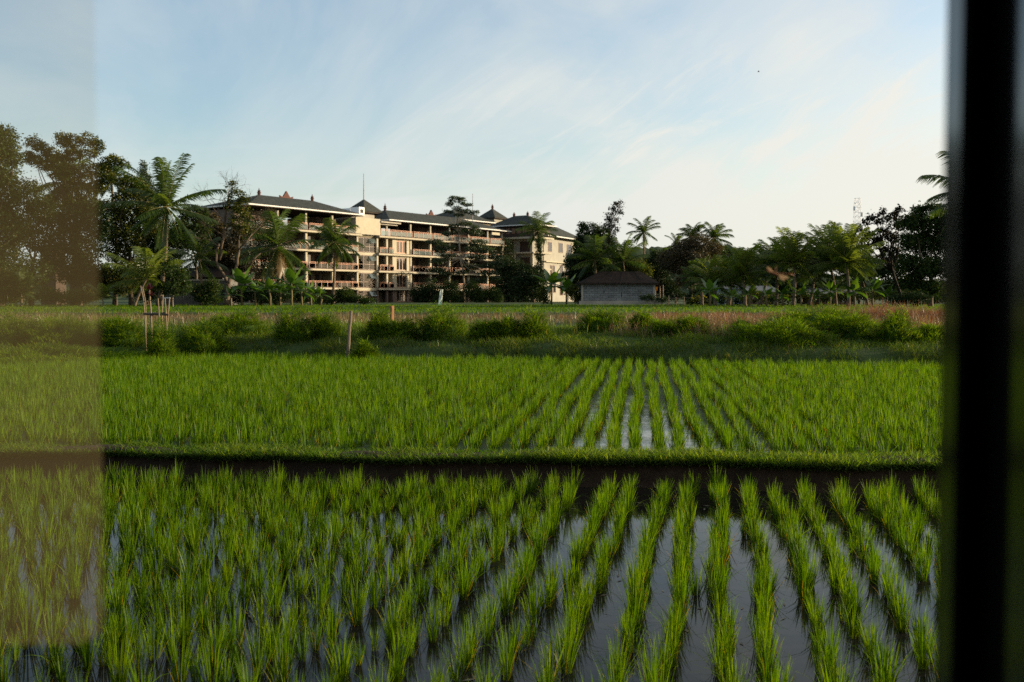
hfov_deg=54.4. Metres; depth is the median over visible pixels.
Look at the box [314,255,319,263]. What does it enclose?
window
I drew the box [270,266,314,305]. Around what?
banana plant
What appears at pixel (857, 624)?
rice plant
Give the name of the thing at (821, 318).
grass mound
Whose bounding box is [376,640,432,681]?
rice plant
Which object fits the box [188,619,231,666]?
rice plant
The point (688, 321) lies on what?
grass mound
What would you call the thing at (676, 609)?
rice plant
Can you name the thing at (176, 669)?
rice plant
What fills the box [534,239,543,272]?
vine column
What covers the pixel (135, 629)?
rice plant
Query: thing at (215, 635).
rice plant
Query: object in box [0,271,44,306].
banana plant
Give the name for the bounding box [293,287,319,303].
shrub
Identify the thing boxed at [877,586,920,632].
rice plant
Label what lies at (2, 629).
rice plant
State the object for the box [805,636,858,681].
rice plant
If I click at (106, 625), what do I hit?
rice plant
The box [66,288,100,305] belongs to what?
shrub
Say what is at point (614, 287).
block hut
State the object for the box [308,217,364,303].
coconut palm
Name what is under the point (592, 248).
coconut palm
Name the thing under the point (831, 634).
rice plant
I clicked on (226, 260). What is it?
broadleaf tree
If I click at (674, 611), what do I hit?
rice plant
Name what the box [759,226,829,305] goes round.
coconut palm
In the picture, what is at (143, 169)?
spire tree
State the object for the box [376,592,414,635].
rice plant
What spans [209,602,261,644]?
rice plant
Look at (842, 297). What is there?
shrub
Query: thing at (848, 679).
rice plant
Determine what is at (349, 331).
wooden post
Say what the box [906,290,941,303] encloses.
shrub
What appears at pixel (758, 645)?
rice plant
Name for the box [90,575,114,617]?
rice plant
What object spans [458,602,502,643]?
rice plant
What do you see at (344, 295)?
shrub
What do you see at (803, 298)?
shrub
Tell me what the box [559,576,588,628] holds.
rice plant
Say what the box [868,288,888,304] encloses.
shrub
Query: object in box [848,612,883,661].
rice plant
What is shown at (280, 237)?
coconut palm
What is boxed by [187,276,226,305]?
shrub
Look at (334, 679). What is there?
rice plant
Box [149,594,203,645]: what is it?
rice plant
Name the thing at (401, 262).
window
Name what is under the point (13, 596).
rice plant
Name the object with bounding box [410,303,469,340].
bush
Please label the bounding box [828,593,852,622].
rice plant
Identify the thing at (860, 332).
grass mound
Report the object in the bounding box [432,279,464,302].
shrub
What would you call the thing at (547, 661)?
rice plant
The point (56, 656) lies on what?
rice plant
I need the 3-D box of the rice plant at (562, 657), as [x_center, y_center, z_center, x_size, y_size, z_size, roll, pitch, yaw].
[0.204,1.473,4.856,0.417,0.328,0.184,0,2,17]
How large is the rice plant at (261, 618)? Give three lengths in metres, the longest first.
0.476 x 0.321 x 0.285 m
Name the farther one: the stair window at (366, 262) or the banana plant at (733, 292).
the stair window at (366, 262)
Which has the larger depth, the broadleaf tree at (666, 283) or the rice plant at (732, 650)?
the broadleaf tree at (666, 283)
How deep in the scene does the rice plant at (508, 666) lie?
4.78 m
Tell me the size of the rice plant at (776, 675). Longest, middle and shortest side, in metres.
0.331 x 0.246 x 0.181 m
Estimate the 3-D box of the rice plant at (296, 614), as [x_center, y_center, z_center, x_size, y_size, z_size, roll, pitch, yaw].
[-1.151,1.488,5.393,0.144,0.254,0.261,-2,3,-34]
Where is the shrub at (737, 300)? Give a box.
[726,289,751,304]
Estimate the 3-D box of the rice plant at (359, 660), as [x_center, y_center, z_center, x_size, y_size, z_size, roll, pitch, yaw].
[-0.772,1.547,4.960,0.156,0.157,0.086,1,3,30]
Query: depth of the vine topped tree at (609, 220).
120.42 m
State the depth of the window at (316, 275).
173.84 m
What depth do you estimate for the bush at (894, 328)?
25.35 m
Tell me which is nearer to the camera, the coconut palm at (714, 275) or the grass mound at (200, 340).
the grass mound at (200, 340)
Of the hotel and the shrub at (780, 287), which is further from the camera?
the hotel
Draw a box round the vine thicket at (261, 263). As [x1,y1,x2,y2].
[236,207,290,304]
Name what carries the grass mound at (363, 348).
on the ground at (646, 476)
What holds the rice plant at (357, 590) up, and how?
on the water at (793, 610)
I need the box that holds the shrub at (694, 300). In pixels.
[685,294,708,304]
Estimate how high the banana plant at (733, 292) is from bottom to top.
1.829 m
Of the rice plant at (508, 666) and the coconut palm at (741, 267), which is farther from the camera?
the coconut palm at (741, 267)
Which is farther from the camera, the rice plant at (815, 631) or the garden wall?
the garden wall
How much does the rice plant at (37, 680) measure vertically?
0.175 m
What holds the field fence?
on the ground at (646, 476)
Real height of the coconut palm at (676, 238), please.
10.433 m
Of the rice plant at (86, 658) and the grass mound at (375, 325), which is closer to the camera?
the rice plant at (86, 658)
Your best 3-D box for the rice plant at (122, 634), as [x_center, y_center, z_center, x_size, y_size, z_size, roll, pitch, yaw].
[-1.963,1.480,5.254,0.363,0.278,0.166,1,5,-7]
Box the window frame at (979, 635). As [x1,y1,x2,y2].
[935,0,1023,681]
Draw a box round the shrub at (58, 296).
[32,285,87,305]
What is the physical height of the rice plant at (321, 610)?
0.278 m
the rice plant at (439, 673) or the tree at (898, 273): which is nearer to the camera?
the rice plant at (439, 673)
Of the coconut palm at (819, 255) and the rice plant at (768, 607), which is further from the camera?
the coconut palm at (819, 255)
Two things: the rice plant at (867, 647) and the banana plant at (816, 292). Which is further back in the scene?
the banana plant at (816, 292)
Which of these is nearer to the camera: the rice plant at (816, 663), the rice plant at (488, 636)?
the rice plant at (816, 663)
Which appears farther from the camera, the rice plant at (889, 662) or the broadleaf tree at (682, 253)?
the broadleaf tree at (682, 253)
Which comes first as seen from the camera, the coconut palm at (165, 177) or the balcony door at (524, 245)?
the coconut palm at (165, 177)
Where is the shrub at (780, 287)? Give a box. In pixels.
[768,275,792,301]
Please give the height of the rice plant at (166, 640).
0.343 m
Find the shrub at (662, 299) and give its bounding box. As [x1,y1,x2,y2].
[639,292,671,303]
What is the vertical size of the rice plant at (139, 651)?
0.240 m
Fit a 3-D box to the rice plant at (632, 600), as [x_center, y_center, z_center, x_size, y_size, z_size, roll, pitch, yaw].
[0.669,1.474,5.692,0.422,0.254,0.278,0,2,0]
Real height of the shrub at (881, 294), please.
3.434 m
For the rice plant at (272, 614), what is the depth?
5.69 m
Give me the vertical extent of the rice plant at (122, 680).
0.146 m
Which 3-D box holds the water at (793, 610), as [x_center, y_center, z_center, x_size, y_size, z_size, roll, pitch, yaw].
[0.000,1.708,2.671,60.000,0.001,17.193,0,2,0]
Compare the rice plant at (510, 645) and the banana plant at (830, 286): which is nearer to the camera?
the rice plant at (510, 645)
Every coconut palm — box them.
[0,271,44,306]
[27,154,106,233]
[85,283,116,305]
[88,162,132,304]
[100,246,186,305]
[103,153,227,305]
[168,229,228,305]
[233,208,327,304]
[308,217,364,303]
[515,211,557,263]
[567,234,622,278]
[598,234,651,271]
[626,216,660,260]
[649,245,672,278]
[664,233,684,302]
[675,222,709,291]
[676,255,721,304]
[687,254,737,304]
[698,221,734,251]
[710,254,756,305]
[711,245,772,305]
[746,248,790,304]
[751,237,812,305]
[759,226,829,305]
[787,222,877,305]
[789,249,841,305]
[806,220,886,306]
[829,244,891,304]
[917,151,943,230]
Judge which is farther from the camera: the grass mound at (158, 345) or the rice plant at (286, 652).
the grass mound at (158, 345)
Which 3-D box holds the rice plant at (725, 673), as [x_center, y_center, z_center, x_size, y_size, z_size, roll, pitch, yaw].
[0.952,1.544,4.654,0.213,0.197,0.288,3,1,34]
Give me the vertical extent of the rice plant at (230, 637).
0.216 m
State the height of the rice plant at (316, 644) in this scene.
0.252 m
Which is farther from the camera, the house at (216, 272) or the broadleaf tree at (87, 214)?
the house at (216, 272)
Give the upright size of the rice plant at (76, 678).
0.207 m
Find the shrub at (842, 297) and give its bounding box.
[837,290,856,303]
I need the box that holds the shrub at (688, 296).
[683,288,713,303]
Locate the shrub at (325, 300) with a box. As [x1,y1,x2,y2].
[312,295,336,304]
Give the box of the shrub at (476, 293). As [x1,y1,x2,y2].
[460,279,504,302]
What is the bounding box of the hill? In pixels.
[18,244,941,299]
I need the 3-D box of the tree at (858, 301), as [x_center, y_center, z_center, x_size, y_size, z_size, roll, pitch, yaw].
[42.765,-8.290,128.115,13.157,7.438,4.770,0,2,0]
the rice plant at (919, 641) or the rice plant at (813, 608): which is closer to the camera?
the rice plant at (919, 641)
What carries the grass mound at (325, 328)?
on the ground at (646, 476)
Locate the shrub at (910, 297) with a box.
[880,289,933,305]
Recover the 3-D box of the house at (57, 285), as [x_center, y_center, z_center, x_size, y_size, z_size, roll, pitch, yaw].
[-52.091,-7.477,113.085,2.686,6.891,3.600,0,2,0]
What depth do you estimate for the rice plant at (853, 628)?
5.36 m
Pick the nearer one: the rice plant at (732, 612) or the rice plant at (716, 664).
the rice plant at (716, 664)
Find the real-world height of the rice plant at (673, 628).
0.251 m
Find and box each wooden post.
[346,311,351,358]
[390,306,393,319]
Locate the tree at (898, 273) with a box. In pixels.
[875,250,911,299]
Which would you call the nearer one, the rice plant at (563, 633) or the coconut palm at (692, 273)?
the rice plant at (563, 633)
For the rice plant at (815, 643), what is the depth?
5.14 m
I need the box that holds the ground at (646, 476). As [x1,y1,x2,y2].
[0,300,941,493]
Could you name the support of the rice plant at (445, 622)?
on the water at (793, 610)
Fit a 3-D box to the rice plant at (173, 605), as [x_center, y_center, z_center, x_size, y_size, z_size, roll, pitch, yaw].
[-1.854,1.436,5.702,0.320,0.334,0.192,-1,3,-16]
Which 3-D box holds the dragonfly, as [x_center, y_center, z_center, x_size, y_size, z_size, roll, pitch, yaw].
[0.523,-0.133,1.946,0.055,0.029,0.022,0,2,11]
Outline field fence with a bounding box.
[667,295,700,304]
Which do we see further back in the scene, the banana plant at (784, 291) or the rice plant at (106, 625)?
the banana plant at (784, 291)
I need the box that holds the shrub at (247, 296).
[219,275,296,304]
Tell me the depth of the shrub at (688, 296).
120.17 m
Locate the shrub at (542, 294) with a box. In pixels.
[536,285,551,304]
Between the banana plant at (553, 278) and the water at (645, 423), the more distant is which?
the banana plant at (553, 278)
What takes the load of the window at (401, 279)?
in the hotel
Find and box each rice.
[0,347,939,454]
[0,459,937,616]
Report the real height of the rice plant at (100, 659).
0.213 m
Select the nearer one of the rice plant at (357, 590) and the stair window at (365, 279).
the rice plant at (357, 590)
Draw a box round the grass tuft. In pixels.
[422,300,464,316]
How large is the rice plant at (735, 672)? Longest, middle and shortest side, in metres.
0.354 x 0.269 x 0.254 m
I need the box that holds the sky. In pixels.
[0,0,946,279]
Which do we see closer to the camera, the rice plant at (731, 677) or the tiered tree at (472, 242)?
the rice plant at (731, 677)
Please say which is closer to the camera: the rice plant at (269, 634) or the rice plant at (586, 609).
the rice plant at (269, 634)
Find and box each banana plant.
[223,286,241,305]
[224,266,264,304]
[242,281,267,304]
[252,275,282,305]
[267,282,293,304]
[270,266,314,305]
[293,276,317,304]
[303,279,322,304]
[313,285,330,304]
[531,267,568,304]
[553,273,576,304]
[700,278,719,305]
[724,286,740,305]
[740,285,757,305]
[758,287,776,306]
[772,285,790,305]
[786,284,813,305]
[807,286,823,305]
[819,277,844,304]
[843,276,867,305]
[860,276,889,304]
[878,284,894,305]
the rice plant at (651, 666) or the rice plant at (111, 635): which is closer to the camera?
the rice plant at (651, 666)
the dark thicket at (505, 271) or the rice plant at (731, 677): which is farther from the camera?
the dark thicket at (505, 271)
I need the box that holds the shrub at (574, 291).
[567,283,580,304]
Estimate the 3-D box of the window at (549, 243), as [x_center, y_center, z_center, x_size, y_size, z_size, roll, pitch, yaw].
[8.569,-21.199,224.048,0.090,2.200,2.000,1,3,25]
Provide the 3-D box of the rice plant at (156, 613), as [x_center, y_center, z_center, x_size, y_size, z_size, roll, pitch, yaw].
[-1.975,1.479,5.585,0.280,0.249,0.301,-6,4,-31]
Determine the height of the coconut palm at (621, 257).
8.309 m
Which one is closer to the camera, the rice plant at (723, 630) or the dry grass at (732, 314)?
the rice plant at (723, 630)
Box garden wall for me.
[165,279,225,304]
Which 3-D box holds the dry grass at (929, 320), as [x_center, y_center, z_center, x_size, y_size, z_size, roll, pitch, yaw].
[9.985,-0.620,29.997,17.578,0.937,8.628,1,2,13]
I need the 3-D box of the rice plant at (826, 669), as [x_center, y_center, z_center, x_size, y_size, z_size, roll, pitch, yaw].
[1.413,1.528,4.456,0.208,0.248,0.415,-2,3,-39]
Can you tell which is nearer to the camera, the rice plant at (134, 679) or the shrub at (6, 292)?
the rice plant at (134, 679)
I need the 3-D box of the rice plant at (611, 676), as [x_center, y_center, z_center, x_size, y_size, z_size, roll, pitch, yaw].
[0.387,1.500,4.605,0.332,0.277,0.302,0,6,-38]
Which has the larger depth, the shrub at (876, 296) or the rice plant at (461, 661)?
the shrub at (876, 296)
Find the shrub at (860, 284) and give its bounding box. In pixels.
[850,280,875,301]
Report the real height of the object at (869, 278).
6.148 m
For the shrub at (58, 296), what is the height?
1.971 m
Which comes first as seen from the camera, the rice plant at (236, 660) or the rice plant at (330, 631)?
the rice plant at (236, 660)
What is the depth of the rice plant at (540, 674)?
4.57 m
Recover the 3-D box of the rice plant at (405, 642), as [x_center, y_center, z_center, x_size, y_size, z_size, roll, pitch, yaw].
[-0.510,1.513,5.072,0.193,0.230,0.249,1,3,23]
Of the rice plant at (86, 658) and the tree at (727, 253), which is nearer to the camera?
the rice plant at (86, 658)
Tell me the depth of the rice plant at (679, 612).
5.30 m
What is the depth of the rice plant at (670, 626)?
5.15 m
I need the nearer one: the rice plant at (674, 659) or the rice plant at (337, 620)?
the rice plant at (674, 659)
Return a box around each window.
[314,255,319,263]
[314,273,319,281]
[340,274,344,280]
[358,237,374,252]
[359,255,374,269]
[359,273,375,287]
[359,291,375,301]
[397,241,405,253]
[397,258,405,270]
[397,275,405,286]
[397,290,405,301]
[414,260,418,267]
[414,276,418,283]
[548,242,551,251]
[559,243,562,252]
[567,244,571,254]
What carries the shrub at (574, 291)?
on the ground at (646, 476)
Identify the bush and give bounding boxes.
[91,312,148,345]
[265,300,319,342]
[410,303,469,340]
[868,303,925,343]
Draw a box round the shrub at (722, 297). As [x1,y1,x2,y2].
[708,291,728,304]
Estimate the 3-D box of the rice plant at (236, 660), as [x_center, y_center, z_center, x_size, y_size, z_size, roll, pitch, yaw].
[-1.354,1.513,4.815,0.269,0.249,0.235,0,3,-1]
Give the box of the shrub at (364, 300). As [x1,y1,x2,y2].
[355,294,376,304]
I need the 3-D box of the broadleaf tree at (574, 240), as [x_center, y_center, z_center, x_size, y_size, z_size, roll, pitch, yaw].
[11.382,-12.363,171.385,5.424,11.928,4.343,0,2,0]
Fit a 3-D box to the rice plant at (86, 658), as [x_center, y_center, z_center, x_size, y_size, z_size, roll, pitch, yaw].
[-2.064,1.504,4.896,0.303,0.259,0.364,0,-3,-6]
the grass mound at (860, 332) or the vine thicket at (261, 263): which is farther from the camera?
the vine thicket at (261, 263)
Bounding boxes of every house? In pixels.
[40,246,66,304]
[187,268,237,304]
[741,286,775,304]
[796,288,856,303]
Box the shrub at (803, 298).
[789,288,816,304]
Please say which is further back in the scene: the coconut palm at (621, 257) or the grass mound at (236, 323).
the coconut palm at (621, 257)
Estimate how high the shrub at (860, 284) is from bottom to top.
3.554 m
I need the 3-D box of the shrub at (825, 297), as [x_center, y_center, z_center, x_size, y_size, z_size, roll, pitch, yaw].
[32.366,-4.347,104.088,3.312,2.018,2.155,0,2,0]
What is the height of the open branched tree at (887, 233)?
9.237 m
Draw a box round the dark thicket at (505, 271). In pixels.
[487,255,554,301]
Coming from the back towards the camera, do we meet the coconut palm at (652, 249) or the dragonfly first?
the coconut palm at (652, 249)
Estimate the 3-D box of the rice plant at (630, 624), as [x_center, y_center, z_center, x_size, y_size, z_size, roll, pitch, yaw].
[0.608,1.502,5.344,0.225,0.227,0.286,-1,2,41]
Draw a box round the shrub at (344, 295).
[328,286,359,304]
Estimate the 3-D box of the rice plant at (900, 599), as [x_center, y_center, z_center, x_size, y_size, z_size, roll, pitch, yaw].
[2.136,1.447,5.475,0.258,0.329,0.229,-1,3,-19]
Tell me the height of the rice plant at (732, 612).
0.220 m
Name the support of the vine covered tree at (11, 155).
on the ground at (646, 476)
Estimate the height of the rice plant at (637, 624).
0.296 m
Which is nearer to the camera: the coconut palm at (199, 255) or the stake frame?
the stake frame
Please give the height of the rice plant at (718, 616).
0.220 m
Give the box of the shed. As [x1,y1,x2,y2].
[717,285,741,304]
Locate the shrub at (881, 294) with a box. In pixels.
[876,279,891,301]
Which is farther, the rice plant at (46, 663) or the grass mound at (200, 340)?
the grass mound at (200, 340)
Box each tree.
[0,123,39,306]
[6,176,61,305]
[22,130,130,304]
[40,198,117,305]
[82,259,148,305]
[95,171,161,304]
[126,217,201,304]
[136,159,161,304]
[153,257,195,306]
[169,204,215,278]
[187,171,295,305]
[201,209,255,281]
[425,195,505,302]
[496,236,515,293]
[511,268,546,302]
[560,221,617,299]
[563,238,579,282]
[599,200,625,235]
[631,249,686,300]
[656,232,724,291]
[719,243,758,256]
[829,264,888,303]
[852,204,905,305]
[875,250,911,299]
[890,200,942,306]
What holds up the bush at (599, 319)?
on the ground at (646, 476)
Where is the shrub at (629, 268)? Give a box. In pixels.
[619,257,654,277]
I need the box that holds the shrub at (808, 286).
[786,278,822,296]
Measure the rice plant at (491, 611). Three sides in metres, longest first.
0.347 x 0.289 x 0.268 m
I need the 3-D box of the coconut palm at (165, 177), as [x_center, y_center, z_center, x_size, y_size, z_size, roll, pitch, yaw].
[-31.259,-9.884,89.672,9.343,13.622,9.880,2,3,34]
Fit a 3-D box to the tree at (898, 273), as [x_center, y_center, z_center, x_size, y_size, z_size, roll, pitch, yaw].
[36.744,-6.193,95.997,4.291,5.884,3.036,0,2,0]
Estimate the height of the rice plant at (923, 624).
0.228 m
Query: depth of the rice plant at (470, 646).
4.97 m
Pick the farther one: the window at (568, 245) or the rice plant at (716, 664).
the window at (568, 245)
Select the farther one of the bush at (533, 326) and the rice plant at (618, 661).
the bush at (533, 326)
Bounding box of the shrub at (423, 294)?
[407,281,441,302]
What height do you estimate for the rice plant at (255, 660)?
0.321 m
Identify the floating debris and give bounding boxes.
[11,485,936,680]
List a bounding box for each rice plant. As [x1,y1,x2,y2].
[0,592,33,629]
[0,612,16,640]
[0,630,8,665]
[0,636,39,681]
[1,579,24,616]
[1,627,41,661]
[5,595,51,649]
[15,579,57,623]
[17,599,78,642]
[20,636,72,669]
[23,667,52,681]
[26,626,84,671]
[42,605,82,632]
[44,653,72,681]
[45,608,97,650]
[47,611,86,652]
[58,625,113,670]
[68,617,153,681]
[68,663,90,681]
[74,602,90,624]
[80,580,127,625]
[83,628,114,666]
[85,603,123,635]
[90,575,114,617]
[94,562,144,621]
[101,618,123,651]
[107,626,151,671]
[108,665,129,681]
[109,603,149,645]
[122,652,172,681]
[123,604,148,642]
[129,579,152,617]
[137,613,169,660]
[138,596,206,655]
[141,589,173,627]
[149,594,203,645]
[160,569,211,619]
[160,626,198,681]
[183,625,268,681]
[184,603,252,658]
[185,646,207,681]
[186,596,224,627]
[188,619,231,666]
[190,593,209,633]
[196,652,240,681]
[205,573,243,620]
[208,614,241,649]
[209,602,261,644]
[214,621,277,673]
[214,635,249,679]
[235,648,261,681]
[238,583,292,631]
[250,622,286,653]
[252,613,293,658]
[252,616,296,678]
[254,576,298,617]
[264,644,294,681]
[268,617,311,661]
[274,605,308,640]
[280,664,304,681]
[283,596,306,634]
[294,578,342,618]
[298,600,320,625]
[301,609,334,651]
[310,633,370,673]
[311,594,356,630]
[313,666,340,681]
[319,600,358,646]
[321,629,357,681]
[322,567,371,618]
[327,583,387,625]
[351,639,365,665]
[354,659,393,681]
[368,623,389,651]
[371,576,413,621]
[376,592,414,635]
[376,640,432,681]
[380,615,398,644]
[386,589,406,627]
[387,650,408,681]
[388,619,452,670]
[390,619,417,658]
[402,605,424,644]
[416,591,463,626]
[421,595,452,632]
[423,614,442,643]
[424,656,449,681]
[431,665,451,681]
[435,641,483,681]
[439,626,478,671]
[450,622,483,664]
[451,590,500,637]
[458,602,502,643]
[458,651,525,681]
[459,610,501,648]
[470,616,524,666]
[477,582,525,626]
[493,640,515,680]
[500,616,529,652]
[500,656,567,681]
[509,616,538,639]
[517,617,586,674]
[518,593,544,623]
[520,621,535,646]
[521,631,591,681]
[532,611,589,657]
[536,609,577,648]
[539,661,557,681]
[543,626,561,662]
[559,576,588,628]
[561,595,622,640]
[570,574,607,621]
[592,645,639,681]
[592,647,675,681]
[593,651,674,681]
[594,653,664,681]
[598,607,655,645]
[599,638,655,681]
[601,600,645,638]
[603,637,678,681]
[605,620,646,652]
[606,580,652,618]
[607,627,634,673]
[623,588,661,631]
[629,625,708,679]
[640,616,687,654]
[642,597,690,634]
[646,603,687,650]
[659,630,683,668]
[664,594,684,620]
[666,598,700,628]
[680,620,735,674]
[686,581,749,622]
[686,650,733,681]
[697,646,783,681]
[701,614,739,649]
[707,596,769,631]
[709,599,734,634]
[710,616,740,659]
[712,619,749,663]
[722,673,747,681]
[723,615,786,663]
[727,627,784,679]
[743,591,772,616]
[744,645,783,681]
[745,596,790,647]
[746,661,790,681]
[749,658,788,681]
[758,622,779,656]
[759,650,795,681]
[760,587,784,634]
[782,587,857,634]
[791,654,840,681]
[801,610,876,664]
[802,595,827,624]
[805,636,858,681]
[806,589,829,618]
[807,604,828,636]
[808,624,826,651]
[810,635,851,673]
[818,651,864,681]
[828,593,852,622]
[829,618,879,650]
[834,665,854,681]
[840,595,882,638]
[843,642,927,681]
[848,608,869,635]
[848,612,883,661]
[854,633,923,681]
[860,638,919,672]
[868,672,891,681]
[876,576,915,625]
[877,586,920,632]
[901,621,935,671]
[904,614,935,669]
[905,606,932,641]
[906,629,932,659]
[915,623,935,654]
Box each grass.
[0,304,941,313]
[0,306,935,339]
[0,309,938,327]
[0,320,940,367]
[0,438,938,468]
[583,308,940,337]
[629,309,938,320]
[804,299,941,322]
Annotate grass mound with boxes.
[0,296,36,348]
[0,340,148,368]
[12,310,101,348]
[140,312,178,359]
[168,316,241,353]
[195,307,274,337]
[306,305,343,339]
[345,335,383,360]
[354,305,400,339]
[379,316,421,341]
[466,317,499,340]
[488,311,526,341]
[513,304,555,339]
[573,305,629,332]
[625,308,655,331]
[643,317,676,336]
[667,312,713,336]
[718,313,838,346]
[726,314,751,334]
[763,300,882,337]
[821,307,881,340]
[908,322,940,342]
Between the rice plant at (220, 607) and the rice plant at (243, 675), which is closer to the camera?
the rice plant at (243, 675)
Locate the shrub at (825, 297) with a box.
[807,292,833,304]
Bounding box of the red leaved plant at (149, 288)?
[143,283,156,341]
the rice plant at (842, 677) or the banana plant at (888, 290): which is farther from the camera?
the banana plant at (888, 290)
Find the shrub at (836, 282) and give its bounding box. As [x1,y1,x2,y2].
[816,274,843,287]
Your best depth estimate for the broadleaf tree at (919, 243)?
83.29 m
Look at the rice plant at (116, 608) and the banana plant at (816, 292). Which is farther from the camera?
the banana plant at (816, 292)
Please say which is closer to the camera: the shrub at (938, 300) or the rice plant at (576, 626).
the rice plant at (576, 626)
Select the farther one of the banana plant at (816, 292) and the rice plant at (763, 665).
the banana plant at (816, 292)
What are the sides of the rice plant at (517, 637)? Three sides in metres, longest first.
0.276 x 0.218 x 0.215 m
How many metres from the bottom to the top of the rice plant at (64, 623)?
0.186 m
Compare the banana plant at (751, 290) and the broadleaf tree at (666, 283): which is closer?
the banana plant at (751, 290)
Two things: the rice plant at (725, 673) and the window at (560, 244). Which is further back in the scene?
the window at (560, 244)
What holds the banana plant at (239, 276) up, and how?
on the ground at (646, 476)
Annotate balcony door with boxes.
[308,254,311,267]
[308,273,311,283]
[520,241,529,251]
[520,257,529,264]
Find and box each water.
[0,359,939,454]
[0,477,937,681]
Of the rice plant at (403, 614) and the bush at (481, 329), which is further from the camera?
the bush at (481, 329)
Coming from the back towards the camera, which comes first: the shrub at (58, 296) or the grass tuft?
the shrub at (58, 296)
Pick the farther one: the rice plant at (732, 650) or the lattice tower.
the lattice tower
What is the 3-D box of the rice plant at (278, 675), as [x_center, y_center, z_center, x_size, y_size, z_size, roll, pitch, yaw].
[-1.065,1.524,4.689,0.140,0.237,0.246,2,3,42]
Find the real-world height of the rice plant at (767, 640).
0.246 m
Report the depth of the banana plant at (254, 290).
91.84 m
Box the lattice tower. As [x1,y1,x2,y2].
[853,198,862,297]
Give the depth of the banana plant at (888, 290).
83.81 m
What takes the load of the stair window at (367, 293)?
in the hotel
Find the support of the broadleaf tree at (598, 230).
on the ground at (646, 476)
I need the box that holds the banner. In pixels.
[438,289,442,304]
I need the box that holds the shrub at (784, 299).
[768,293,791,304]
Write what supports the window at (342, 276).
in the hotel
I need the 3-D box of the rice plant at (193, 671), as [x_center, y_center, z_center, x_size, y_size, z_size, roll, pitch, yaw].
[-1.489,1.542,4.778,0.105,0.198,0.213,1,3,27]
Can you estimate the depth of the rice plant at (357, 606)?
5.55 m
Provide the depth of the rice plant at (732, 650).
4.98 m
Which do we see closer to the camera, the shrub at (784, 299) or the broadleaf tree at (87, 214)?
the broadleaf tree at (87, 214)
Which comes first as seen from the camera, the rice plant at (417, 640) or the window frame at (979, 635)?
the window frame at (979, 635)
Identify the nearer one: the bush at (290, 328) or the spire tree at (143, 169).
the bush at (290, 328)
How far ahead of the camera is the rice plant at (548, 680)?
4.49 m
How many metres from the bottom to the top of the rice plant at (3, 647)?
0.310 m
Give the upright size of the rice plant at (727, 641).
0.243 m
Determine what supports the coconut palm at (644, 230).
on the ground at (646, 476)
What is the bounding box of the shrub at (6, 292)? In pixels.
[0,264,23,305]
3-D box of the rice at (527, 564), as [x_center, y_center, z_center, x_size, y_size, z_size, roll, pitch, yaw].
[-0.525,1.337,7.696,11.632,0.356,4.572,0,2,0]
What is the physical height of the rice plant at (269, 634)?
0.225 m
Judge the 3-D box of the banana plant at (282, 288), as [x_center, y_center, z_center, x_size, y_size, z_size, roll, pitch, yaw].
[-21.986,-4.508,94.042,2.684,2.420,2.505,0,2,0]
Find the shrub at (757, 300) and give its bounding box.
[751,289,769,303]
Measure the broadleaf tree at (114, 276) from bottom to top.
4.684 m
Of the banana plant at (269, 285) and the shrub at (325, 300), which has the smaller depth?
the banana plant at (269, 285)
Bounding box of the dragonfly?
[765,270,793,275]
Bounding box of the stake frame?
[140,286,169,346]
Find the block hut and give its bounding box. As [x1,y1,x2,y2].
[576,271,663,304]
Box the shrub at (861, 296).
[851,288,874,303]
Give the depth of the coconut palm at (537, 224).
204.77 m
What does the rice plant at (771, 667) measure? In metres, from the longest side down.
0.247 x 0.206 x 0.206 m
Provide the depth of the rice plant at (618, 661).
4.68 m
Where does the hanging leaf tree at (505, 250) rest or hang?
on the ground at (646, 476)
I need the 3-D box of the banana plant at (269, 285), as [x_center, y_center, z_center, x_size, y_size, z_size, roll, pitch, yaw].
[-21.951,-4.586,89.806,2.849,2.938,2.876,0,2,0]
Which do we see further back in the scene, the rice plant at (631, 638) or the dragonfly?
the rice plant at (631, 638)
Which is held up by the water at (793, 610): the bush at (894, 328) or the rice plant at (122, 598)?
the rice plant at (122, 598)
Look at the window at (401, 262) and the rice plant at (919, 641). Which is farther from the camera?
the window at (401, 262)
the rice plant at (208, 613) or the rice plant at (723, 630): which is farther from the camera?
the rice plant at (208, 613)
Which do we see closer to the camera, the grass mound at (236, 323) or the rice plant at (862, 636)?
the rice plant at (862, 636)
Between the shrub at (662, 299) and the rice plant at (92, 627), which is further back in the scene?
the shrub at (662, 299)
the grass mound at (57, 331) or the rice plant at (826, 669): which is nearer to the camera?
the rice plant at (826, 669)
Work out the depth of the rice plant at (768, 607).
5.42 m
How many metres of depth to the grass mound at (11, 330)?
27.72 m
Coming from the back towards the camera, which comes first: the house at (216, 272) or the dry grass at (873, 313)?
the house at (216, 272)
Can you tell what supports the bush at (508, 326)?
on the ground at (646, 476)
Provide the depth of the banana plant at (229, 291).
88.85 m
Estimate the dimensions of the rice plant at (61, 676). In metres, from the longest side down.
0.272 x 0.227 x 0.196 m
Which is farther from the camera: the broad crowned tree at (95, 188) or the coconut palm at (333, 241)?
the coconut palm at (333, 241)
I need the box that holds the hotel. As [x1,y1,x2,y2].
[201,173,578,302]
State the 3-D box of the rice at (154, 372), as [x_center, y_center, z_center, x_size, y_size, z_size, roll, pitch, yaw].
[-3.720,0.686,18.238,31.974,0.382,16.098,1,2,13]

